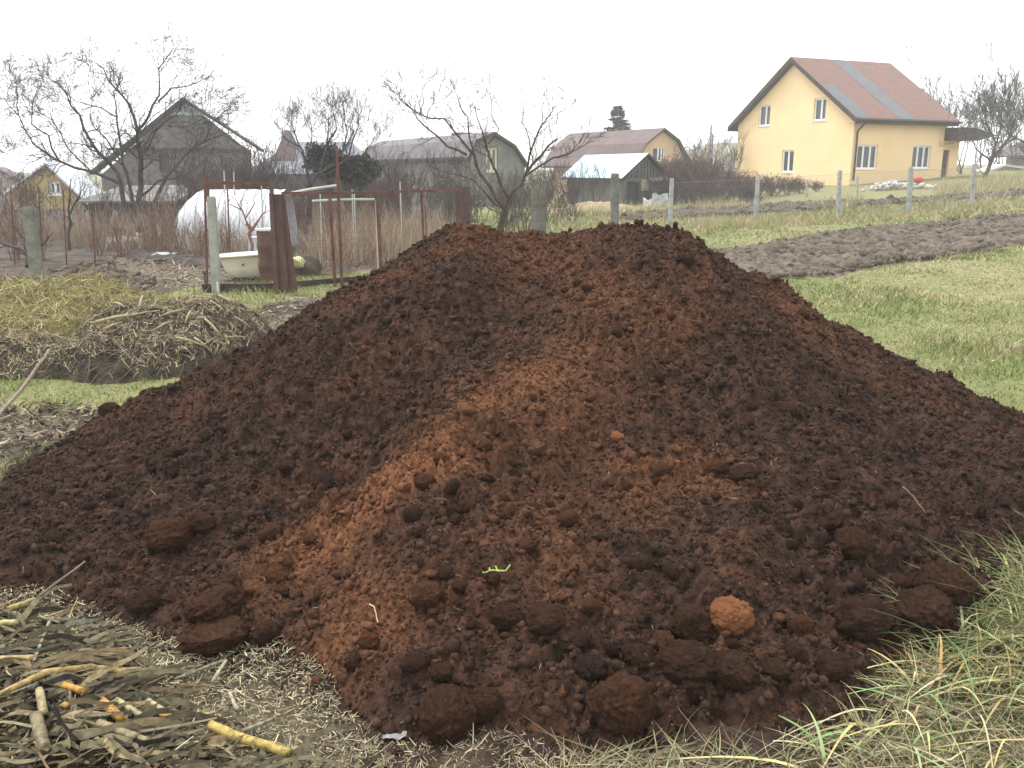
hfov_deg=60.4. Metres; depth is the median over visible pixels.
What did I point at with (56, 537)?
soil clod
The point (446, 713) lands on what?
soil clod
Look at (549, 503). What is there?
soil clod
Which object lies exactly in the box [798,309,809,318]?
soil clod
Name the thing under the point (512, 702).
soil heap
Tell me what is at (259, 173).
bare shrub
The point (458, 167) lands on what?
bare shrub
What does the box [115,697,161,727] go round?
corn stalk
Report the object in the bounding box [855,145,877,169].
window
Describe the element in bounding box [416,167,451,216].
bare shrub
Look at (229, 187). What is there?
bare shrub
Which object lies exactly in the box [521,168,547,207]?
bare shrub
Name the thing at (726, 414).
soil clod
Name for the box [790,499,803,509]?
soil clod
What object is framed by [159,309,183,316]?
corn stalk
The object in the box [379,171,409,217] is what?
bare shrub
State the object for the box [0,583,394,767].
corn leaf litter
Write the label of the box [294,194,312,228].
bare shrub
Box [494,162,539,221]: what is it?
bare shrub
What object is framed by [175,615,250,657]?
soil clod
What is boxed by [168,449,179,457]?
soil clod
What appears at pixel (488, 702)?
soil clod
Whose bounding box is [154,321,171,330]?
corn stalk
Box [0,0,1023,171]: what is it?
sky
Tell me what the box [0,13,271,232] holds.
old fruit tree
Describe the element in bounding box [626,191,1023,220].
ploughed strip
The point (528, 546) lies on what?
soil clod
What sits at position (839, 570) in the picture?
soil clod
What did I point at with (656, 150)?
window
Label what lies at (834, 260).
ploughed field
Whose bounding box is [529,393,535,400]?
soil clod
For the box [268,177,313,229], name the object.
bare shrub
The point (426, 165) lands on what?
bare shrub
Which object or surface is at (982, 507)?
soil clod
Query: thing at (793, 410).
soil clod
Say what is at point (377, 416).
soil clod
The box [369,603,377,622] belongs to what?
root
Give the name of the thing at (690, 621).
soil clod
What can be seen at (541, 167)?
bare shrub
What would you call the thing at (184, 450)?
soil clod
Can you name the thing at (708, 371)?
soil clod
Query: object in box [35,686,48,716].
corn stalk
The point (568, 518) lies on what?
soil clod
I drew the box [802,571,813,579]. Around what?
soil clod
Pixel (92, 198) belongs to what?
dark low shed
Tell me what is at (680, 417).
soil clod
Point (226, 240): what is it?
cane bush
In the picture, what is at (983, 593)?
soil clod
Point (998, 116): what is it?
bare tree
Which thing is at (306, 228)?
bare shrub
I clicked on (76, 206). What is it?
bare shrub
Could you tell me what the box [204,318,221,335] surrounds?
corn stalk
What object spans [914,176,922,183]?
red sack
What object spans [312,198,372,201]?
wooden rail
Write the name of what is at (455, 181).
bare shrub
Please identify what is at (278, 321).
bare earth
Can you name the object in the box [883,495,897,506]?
soil clod
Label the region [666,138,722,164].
bare shrub
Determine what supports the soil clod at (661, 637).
on the soil heap at (512, 702)
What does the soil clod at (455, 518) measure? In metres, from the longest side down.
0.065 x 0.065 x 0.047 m
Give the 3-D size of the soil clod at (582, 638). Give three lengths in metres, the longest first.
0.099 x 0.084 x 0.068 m
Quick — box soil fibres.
[9,231,1022,732]
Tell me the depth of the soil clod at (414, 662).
2.82 m
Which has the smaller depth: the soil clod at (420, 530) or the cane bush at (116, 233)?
the soil clod at (420, 530)
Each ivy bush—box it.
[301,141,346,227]
[328,150,385,224]
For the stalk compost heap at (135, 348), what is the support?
on the ground at (692, 731)
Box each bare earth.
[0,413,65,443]
[269,311,296,328]
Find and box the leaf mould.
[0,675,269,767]
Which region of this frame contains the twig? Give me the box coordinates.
[40,561,85,595]
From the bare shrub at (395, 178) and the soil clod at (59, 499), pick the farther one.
the bare shrub at (395, 178)
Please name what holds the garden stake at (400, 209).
on the ground at (692, 731)
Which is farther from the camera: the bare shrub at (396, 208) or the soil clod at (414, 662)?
the bare shrub at (396, 208)
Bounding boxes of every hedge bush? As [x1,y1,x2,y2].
[631,160,705,205]
[640,147,736,173]
[659,155,732,203]
[662,149,724,177]
[668,168,748,205]
[680,150,753,179]
[680,160,738,203]
[700,180,736,206]
[712,171,744,199]
[723,168,752,195]
[726,170,767,201]
[730,181,768,203]
[737,170,783,198]
[761,172,790,195]
[776,172,805,194]
[794,177,811,193]
[810,179,824,191]
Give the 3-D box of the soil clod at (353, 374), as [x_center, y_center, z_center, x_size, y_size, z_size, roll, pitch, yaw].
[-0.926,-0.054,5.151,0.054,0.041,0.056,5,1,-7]
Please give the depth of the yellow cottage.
39.20 m
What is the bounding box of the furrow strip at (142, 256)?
[121,248,222,267]
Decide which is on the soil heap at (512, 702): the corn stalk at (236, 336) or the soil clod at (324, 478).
the soil clod at (324, 478)
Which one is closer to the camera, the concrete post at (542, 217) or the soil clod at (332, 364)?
the soil clod at (332, 364)
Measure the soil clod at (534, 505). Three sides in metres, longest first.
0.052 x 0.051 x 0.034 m
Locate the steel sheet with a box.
[273,194,288,293]
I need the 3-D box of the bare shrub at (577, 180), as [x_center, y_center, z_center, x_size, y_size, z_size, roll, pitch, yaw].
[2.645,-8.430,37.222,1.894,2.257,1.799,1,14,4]
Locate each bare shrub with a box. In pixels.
[0,166,53,218]
[0,168,48,231]
[20,179,70,232]
[60,172,96,221]
[82,171,124,227]
[154,159,203,216]
[162,158,217,202]
[166,144,218,203]
[177,163,222,195]
[179,145,231,194]
[201,161,255,189]
[209,136,259,187]
[211,147,264,189]
[225,146,285,179]
[227,159,260,188]
[229,157,276,189]
[234,129,292,188]
[235,147,292,195]
[236,174,273,189]
[238,156,286,188]
[264,141,305,196]
[268,163,310,225]
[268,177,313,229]
[278,182,315,233]
[289,162,335,221]
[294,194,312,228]
[302,174,341,214]
[304,127,358,221]
[311,185,353,230]
[314,182,350,230]
[335,189,381,233]
[340,156,377,219]
[343,153,387,222]
[344,158,414,228]
[349,173,385,227]
[362,139,412,216]
[365,158,406,221]
[368,165,405,223]
[376,150,422,222]
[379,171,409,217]
[380,185,417,226]
[383,178,418,223]
[385,193,411,223]
[389,155,441,217]
[403,181,419,216]
[407,169,449,223]
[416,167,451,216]
[424,163,461,219]
[424,163,479,223]
[425,148,468,215]
[432,175,470,224]
[452,159,499,222]
[464,175,493,222]
[485,169,517,220]
[486,192,521,232]
[493,170,521,225]
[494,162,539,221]
[494,180,539,230]
[506,178,530,220]
[511,171,544,217]
[512,170,561,230]
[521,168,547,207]
[523,163,557,215]
[525,157,566,221]
[534,153,582,207]
[546,180,582,224]
[551,172,592,223]
[555,159,593,204]
[556,167,588,216]
[580,160,610,201]
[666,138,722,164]
[692,135,726,173]
[714,128,748,173]
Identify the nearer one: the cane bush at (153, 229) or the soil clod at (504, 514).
the soil clod at (504, 514)
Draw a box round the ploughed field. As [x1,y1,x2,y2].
[715,215,1023,278]
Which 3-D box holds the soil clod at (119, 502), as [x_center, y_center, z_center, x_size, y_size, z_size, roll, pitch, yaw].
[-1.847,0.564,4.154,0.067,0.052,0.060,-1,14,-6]
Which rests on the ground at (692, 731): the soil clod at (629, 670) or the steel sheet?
the steel sheet
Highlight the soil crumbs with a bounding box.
[0,218,1023,767]
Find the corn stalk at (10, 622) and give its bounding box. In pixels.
[0,619,19,625]
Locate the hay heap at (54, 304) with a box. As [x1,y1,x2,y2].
[0,262,172,340]
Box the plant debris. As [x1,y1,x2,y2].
[0,236,397,454]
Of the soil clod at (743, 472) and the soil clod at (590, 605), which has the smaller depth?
the soil clod at (590, 605)
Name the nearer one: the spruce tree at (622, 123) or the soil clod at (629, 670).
the soil clod at (629, 670)
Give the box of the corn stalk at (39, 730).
[29,710,51,754]
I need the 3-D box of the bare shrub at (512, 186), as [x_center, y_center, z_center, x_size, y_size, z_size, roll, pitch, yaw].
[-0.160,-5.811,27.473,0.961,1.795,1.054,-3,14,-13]
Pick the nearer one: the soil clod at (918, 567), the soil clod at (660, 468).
the soil clod at (918, 567)
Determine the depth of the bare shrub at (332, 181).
29.06 m
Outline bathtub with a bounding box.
[219,251,258,280]
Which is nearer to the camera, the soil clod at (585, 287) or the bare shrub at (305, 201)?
the soil clod at (585, 287)
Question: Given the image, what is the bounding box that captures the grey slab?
[152,252,178,254]
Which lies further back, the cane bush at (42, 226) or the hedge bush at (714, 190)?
the hedge bush at (714, 190)
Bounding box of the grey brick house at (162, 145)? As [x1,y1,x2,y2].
[89,98,263,199]
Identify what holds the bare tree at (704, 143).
on the ground at (692, 731)
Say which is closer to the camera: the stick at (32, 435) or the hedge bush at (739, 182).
the stick at (32, 435)
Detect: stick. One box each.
[0,349,49,415]
[0,429,48,446]
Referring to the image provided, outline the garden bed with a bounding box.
[0,229,146,283]
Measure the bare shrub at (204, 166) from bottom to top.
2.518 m
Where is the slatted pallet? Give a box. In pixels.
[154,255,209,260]
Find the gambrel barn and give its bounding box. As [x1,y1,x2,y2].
[364,132,526,205]
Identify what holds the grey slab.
on the furrow strip at (142, 256)
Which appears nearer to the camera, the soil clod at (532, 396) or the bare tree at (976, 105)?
the soil clod at (532, 396)
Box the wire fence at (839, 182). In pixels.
[668,164,1022,227]
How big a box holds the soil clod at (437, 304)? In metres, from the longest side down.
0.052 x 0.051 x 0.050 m
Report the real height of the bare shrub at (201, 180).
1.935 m
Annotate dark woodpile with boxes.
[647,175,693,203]
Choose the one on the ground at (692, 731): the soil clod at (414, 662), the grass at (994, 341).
the grass at (994, 341)
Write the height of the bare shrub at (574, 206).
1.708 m
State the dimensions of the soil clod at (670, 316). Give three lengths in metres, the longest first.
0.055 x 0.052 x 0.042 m
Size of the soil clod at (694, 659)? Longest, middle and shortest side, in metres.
0.222 x 0.188 x 0.125 m
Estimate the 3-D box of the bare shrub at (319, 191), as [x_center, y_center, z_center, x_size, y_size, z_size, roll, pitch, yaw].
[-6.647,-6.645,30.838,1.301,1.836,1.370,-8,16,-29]
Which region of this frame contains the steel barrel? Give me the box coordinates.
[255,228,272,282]
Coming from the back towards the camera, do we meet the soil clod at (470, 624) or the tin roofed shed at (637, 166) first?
the tin roofed shed at (637, 166)
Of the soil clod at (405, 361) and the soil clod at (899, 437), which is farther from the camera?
the soil clod at (405, 361)
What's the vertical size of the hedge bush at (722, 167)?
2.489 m
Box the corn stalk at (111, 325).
[103,322,122,329]
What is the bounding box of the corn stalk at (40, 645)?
[32,620,50,661]
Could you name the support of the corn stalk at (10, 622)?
on the corn leaf litter
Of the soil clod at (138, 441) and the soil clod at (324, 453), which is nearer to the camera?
the soil clod at (324, 453)
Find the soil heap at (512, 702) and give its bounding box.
[0,220,1023,754]
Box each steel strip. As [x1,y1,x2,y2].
[269,193,278,293]
[281,194,296,292]
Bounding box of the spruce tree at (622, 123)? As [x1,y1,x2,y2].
[601,105,632,131]
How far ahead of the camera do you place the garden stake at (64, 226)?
15.29 m
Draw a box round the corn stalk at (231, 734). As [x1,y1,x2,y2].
[207,720,292,757]
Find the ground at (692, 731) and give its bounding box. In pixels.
[0,165,1023,767]
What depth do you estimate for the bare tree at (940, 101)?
81.87 m
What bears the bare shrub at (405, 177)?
on the ground at (692, 731)
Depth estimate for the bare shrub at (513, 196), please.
23.56 m
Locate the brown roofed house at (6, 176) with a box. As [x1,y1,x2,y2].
[0,167,20,195]
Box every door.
[626,181,638,204]
[941,150,947,176]
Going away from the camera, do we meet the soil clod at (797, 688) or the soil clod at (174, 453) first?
the soil clod at (797, 688)
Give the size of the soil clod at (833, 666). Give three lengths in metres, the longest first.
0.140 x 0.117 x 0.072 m
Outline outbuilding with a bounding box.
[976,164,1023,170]
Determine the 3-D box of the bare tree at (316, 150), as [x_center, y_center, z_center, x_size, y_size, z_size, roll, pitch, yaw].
[-5.445,-5.833,25.828,1.440,2.581,1.102,8,16,30]
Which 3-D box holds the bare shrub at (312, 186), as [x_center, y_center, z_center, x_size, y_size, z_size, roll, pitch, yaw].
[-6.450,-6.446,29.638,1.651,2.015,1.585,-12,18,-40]
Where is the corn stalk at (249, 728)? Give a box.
[241,716,274,732]
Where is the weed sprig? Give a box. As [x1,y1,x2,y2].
[483,565,509,572]
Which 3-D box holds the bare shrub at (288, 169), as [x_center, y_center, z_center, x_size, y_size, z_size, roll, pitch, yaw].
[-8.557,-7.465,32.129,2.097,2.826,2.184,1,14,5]
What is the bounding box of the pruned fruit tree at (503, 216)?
[370,50,623,229]
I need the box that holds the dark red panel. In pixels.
[455,187,470,222]
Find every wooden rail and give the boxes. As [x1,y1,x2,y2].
[286,184,335,195]
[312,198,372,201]
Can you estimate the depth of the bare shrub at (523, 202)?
29.94 m
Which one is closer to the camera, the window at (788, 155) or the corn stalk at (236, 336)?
the corn stalk at (236, 336)
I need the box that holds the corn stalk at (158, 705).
[146,698,165,708]
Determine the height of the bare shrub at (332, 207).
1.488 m
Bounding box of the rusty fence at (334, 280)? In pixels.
[281,147,460,286]
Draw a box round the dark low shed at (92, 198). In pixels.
[76,185,194,222]
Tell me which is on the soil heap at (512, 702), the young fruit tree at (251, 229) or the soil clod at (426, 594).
the soil clod at (426, 594)
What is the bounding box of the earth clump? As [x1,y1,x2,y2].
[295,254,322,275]
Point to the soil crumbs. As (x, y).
(570, 580)
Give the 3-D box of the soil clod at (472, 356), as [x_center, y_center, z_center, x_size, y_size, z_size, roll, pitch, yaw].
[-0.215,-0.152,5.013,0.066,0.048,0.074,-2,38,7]
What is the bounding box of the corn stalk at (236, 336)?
[226,335,246,337]
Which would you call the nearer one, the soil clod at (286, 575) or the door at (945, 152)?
the soil clod at (286, 575)
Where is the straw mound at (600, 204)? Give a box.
[547,201,663,214]
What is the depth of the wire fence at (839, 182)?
26.88 m
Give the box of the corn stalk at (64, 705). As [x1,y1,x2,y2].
[58,700,69,708]
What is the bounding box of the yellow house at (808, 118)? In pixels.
[727,57,993,185]
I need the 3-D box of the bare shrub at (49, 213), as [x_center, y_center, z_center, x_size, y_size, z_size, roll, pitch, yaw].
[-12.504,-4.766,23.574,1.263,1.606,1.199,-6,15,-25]
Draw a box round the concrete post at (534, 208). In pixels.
[531,179,538,230]
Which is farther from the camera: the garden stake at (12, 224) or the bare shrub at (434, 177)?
the bare shrub at (434, 177)
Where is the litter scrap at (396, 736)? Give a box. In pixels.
[383,731,406,739]
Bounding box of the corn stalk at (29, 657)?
[0,654,34,661]
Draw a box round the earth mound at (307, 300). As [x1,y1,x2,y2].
[284,297,320,305]
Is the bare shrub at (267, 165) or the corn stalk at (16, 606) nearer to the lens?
the corn stalk at (16, 606)
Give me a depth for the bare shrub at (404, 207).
24.90 m
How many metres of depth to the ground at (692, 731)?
6.99 m
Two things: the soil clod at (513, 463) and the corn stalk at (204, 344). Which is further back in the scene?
the corn stalk at (204, 344)
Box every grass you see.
[0,187,1023,599]
[505,488,1023,767]
[580,164,1023,230]
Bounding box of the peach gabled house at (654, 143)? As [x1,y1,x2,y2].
[543,128,691,191]
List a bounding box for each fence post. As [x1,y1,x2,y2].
[805,180,807,197]
[856,176,858,192]
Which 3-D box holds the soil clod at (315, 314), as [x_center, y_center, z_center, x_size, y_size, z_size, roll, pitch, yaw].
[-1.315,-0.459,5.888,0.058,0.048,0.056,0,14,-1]
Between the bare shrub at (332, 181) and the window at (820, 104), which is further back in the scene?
the window at (820, 104)
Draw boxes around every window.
[47,181,61,195]
[159,154,169,171]
[172,103,203,114]
[485,148,498,172]
[652,147,664,161]
[757,105,770,126]
[780,150,793,172]
[812,98,826,121]
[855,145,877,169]
[912,146,929,168]
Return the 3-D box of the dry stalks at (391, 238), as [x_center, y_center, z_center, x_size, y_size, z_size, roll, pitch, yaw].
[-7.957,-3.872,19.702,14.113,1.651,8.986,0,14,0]
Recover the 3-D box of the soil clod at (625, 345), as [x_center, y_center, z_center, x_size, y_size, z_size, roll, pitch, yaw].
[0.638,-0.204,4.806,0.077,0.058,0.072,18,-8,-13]
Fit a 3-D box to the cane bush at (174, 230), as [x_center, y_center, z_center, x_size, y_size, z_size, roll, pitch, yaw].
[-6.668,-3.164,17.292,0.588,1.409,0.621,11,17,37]
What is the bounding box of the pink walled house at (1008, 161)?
[990,141,1023,165]
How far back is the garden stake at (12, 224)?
15.77 m
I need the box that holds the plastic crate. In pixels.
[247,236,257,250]
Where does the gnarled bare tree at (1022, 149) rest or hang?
on the ground at (692, 731)
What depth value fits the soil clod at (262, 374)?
5.24 m
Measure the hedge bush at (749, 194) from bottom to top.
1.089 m
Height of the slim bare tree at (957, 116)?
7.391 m
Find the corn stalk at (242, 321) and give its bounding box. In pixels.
[235,316,250,327]
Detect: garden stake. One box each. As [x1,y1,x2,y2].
[10,187,15,263]
[25,184,27,206]
[38,187,42,257]
[62,189,67,265]
[91,203,95,266]
[203,168,207,283]
[223,171,226,234]
[226,171,230,252]
[261,187,263,226]
[319,194,322,261]
[351,189,354,249]
[354,194,356,244]
[375,200,378,267]
[399,181,402,242]
[424,205,426,236]
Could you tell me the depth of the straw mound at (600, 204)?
34.84 m
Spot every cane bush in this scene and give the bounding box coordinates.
[0,185,23,259]
[13,188,49,260]
[80,200,107,254]
[99,194,132,256]
[130,190,167,251]
[140,167,180,250]
[147,191,190,254]
[184,200,218,256]
[217,201,238,252]
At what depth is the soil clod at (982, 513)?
3.99 m
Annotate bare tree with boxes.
[30,114,84,165]
[55,106,117,187]
[259,67,400,225]
[530,120,561,180]
[681,109,730,166]
[899,24,1000,167]
[932,75,991,173]
[939,60,1023,178]
[951,64,1022,166]
[968,73,1023,160]
[975,65,1023,164]
[979,23,1023,165]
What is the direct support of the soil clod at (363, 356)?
on the soil heap at (512, 702)
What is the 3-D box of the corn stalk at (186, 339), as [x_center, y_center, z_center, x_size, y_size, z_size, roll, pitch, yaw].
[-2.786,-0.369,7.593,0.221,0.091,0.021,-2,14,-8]
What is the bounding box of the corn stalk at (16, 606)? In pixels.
[7,597,34,610]
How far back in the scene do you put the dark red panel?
23.54 m
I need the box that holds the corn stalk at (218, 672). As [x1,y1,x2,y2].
[211,659,227,682]
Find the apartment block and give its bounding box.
[686,143,736,170]
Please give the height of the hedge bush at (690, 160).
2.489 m
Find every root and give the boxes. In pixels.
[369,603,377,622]
[902,486,926,513]
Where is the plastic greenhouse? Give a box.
[173,189,297,251]
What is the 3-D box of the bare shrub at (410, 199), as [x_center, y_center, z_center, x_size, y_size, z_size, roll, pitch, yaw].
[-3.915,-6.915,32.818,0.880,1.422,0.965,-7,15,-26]
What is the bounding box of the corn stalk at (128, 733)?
[95,719,151,739]
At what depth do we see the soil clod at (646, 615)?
3.08 m
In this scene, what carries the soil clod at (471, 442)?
on the soil heap at (512, 702)
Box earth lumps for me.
[0,187,1023,456]
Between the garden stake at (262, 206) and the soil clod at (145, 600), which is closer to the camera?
the soil clod at (145, 600)
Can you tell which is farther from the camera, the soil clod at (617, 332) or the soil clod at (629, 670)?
the soil clod at (617, 332)
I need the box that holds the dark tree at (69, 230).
[59,158,100,250]
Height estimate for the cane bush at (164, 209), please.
1.780 m
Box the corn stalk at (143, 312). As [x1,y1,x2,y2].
[128,310,159,316]
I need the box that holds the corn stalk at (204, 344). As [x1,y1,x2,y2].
[194,337,212,352]
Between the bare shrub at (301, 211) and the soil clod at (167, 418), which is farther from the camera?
the bare shrub at (301, 211)
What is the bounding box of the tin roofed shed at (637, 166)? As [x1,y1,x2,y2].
[560,153,668,204]
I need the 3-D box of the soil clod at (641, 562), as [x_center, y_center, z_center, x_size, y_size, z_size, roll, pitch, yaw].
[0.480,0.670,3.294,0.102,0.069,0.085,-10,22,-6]
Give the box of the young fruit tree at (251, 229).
[221,176,268,250]
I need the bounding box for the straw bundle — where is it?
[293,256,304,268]
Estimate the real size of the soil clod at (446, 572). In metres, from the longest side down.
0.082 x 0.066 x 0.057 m
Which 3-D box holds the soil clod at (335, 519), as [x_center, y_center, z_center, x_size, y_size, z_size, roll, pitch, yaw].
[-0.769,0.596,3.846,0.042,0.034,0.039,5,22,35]
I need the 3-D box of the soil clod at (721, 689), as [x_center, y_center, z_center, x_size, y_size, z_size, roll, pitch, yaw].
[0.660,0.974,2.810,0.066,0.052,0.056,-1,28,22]
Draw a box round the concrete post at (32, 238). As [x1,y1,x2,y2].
[21,207,45,281]
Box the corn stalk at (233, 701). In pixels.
[228,691,238,711]
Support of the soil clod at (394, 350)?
on the soil heap at (512, 702)
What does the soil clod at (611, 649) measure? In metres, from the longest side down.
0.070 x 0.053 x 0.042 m
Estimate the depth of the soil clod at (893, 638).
3.15 m
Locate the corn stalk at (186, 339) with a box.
[175,336,202,345]
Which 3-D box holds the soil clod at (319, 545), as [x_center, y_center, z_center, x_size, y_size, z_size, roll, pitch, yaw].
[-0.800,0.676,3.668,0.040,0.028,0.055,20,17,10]
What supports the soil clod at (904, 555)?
on the soil heap at (512, 702)
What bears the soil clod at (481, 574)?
on the soil heap at (512, 702)
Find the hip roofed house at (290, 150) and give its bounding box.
[253,130,366,196]
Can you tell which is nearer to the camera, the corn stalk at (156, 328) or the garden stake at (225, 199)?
the corn stalk at (156, 328)
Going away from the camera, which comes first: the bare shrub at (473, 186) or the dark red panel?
the dark red panel
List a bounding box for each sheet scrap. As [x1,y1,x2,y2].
[643,197,653,207]
[651,193,668,207]
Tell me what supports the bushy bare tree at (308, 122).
on the ground at (692, 731)
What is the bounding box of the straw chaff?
[0,583,735,767]
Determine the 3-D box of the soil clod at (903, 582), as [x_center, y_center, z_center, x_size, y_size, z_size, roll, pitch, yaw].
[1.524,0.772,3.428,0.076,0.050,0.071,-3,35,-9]
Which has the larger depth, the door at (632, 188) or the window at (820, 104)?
the window at (820, 104)
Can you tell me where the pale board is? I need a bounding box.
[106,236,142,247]
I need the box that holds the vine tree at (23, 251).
[0,196,55,267]
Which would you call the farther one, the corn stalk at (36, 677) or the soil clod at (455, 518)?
the soil clod at (455, 518)
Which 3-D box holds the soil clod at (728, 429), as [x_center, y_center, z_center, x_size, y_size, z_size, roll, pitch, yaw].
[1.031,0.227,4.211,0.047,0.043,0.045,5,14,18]
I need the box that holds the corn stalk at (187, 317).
[184,311,190,323]
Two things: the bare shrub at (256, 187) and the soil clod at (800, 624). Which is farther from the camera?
the bare shrub at (256, 187)
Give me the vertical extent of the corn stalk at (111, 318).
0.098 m
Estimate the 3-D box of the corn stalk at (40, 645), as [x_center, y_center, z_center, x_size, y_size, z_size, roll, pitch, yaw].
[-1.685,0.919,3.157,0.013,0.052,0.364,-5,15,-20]
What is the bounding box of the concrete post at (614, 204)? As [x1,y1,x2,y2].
[610,173,618,224]
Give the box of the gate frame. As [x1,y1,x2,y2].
[202,181,273,292]
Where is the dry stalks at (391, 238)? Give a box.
[0,179,464,266]
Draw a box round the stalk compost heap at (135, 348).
[0,281,281,386]
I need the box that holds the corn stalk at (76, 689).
[61,681,87,694]
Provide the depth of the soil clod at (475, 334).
5.29 m
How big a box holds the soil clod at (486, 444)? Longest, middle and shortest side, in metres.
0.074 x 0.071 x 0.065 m
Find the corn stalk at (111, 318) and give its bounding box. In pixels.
[91,313,136,323]
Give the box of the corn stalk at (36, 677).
[0,664,127,698]
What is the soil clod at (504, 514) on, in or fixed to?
on the soil heap at (512, 702)
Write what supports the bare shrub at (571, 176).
on the ground at (692, 731)
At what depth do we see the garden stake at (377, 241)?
15.35 m
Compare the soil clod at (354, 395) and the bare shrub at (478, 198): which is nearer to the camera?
the soil clod at (354, 395)
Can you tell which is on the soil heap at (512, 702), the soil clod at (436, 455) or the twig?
the soil clod at (436, 455)
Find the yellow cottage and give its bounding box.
[3,162,100,209]
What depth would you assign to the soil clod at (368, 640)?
2.97 m
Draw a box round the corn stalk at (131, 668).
[125,667,140,673]
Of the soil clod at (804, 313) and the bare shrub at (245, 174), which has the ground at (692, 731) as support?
the bare shrub at (245, 174)
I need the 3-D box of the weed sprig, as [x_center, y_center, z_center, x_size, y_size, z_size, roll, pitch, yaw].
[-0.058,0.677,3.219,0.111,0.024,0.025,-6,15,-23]
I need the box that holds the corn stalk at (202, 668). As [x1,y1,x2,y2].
[175,659,223,679]
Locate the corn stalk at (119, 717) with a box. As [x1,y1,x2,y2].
[98,697,125,722]
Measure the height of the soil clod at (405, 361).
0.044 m
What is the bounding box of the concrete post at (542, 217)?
[539,180,545,231]
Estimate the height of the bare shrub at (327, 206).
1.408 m
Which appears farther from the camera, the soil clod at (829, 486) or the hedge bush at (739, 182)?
the hedge bush at (739, 182)
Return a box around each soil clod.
[18,541,29,552]
[43,531,64,543]
[52,496,68,505]
[73,554,89,564]
[82,501,97,510]
[96,440,106,446]
[97,402,120,416]
[112,498,126,507]
[125,587,160,612]
[135,439,142,444]
[144,516,193,551]
[159,415,169,420]
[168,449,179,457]
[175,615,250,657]
[180,447,188,454]
[183,583,247,623]
[188,511,216,534]
[197,476,211,487]
[200,434,209,442]
[210,573,241,586]
[211,426,225,435]
[234,539,250,552]
[250,620,280,645]
[256,372,264,378]
[258,522,283,542]
[264,367,273,374]
[265,562,289,583]
[274,585,288,596]
[277,459,296,474]
[281,555,293,566]
[283,572,290,580]
[299,536,309,545]
[307,380,313,385]
[307,441,313,447]
[307,498,319,508]
[307,536,316,543]
[311,471,334,490]
[312,312,319,317]
[312,592,322,602]
[315,542,323,549]
[318,449,329,457]
[329,361,338,367]
[331,450,341,457]
[332,516,339,523]
[334,472,345,484]
[338,384,348,391]
[340,428,351,438]
[343,650,361,672]
[347,392,358,400]
[348,492,359,501]
[349,371,357,377]
[356,309,366,315]
[356,348,365,354]
[358,632,378,649]
[359,353,369,359]
[360,386,370,393]
[373,414,382,420]
[379,441,388,450]
[391,347,399,353]
[394,295,402,302]
[398,450,407,456]
[399,309,406,317]
[400,651,428,673]
[401,358,409,364]
[402,506,422,521]
[411,580,443,608]
[413,525,426,538]
[414,473,435,490]
[416,683,477,745]
[421,304,429,309]
[427,661,453,682]
[431,451,444,465]
[435,302,440,308]
[438,565,455,579]
[443,478,460,494]
[446,504,461,515]
[448,512,462,525]
[450,597,461,606]
[452,580,466,592]
[462,501,475,513]
[465,619,476,629]
[467,330,477,337]
[467,439,474,446]
[468,353,479,359]
[468,686,503,722]
[473,377,480,383]
[474,495,483,503]
[476,439,492,450]
[478,456,487,462]
[478,570,488,581]
[482,473,493,483]
[487,571,500,585]
[488,601,524,630]
[498,493,511,504]
[499,510,512,519]
[509,460,517,467]
[518,540,537,553]
[522,343,528,349]
[525,602,565,635]
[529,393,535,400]
[529,502,538,509]
[530,448,541,456]
[533,416,543,426]
[537,396,547,402]
[537,410,545,417]
[544,499,554,507]
[556,509,577,526]
[558,679,570,689]
[568,629,592,652]
[572,278,580,286]
[572,652,607,681]
[578,425,585,432]
[581,283,593,291]
[581,597,599,614]
[584,669,656,736]
[585,333,591,340]
[602,642,618,656]
[610,431,624,441]
[612,328,621,335]
[614,666,632,674]
[620,480,632,490]
[620,642,653,670]
[622,341,634,350]
[628,552,653,571]
[636,259,648,266]
[640,612,648,619]
[647,300,657,308]
[652,476,661,484]
[653,462,670,476]
[653,630,675,650]
[653,638,717,684]
[654,372,665,381]
[654,704,663,718]
[662,563,680,580]
[667,313,676,319]
[669,603,712,641]
[675,253,694,266]
[677,415,683,421]
[678,678,706,702]
[685,427,693,433]
[695,416,706,421]
[701,369,713,376]
[707,460,728,474]
[709,595,754,636]
[710,491,720,500]
[712,681,727,697]
[714,649,760,693]
[722,412,729,417]
[723,427,731,433]
[725,637,738,649]
[729,463,759,481]
[745,399,756,411]
[752,500,764,510]
[758,657,790,680]
[773,623,782,631]
[779,401,799,416]
[779,523,791,532]
[782,517,789,524]
[783,640,807,662]
[785,614,815,636]
[786,539,798,549]
[787,682,803,694]
[789,531,802,543]
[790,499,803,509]
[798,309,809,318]
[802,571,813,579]
[815,517,828,529]
[815,649,850,681]
[817,583,830,594]
[825,483,833,489]
[825,512,842,529]
[826,471,838,479]
[833,526,876,562]
[834,565,842,575]
[834,594,894,642]
[841,574,866,593]
[844,374,852,382]
[861,567,876,582]
[872,486,881,492]
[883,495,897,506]
[888,633,901,642]
[889,530,903,541]
[891,547,909,560]
[894,574,913,588]
[894,584,956,637]
[895,435,903,440]
[913,564,922,570]
[914,558,980,607]
[921,552,935,560]
[957,508,964,517]
[964,504,980,518]
[974,530,987,541]
[975,503,985,511]
[978,509,986,518]
[980,589,985,597]
[981,572,990,581]

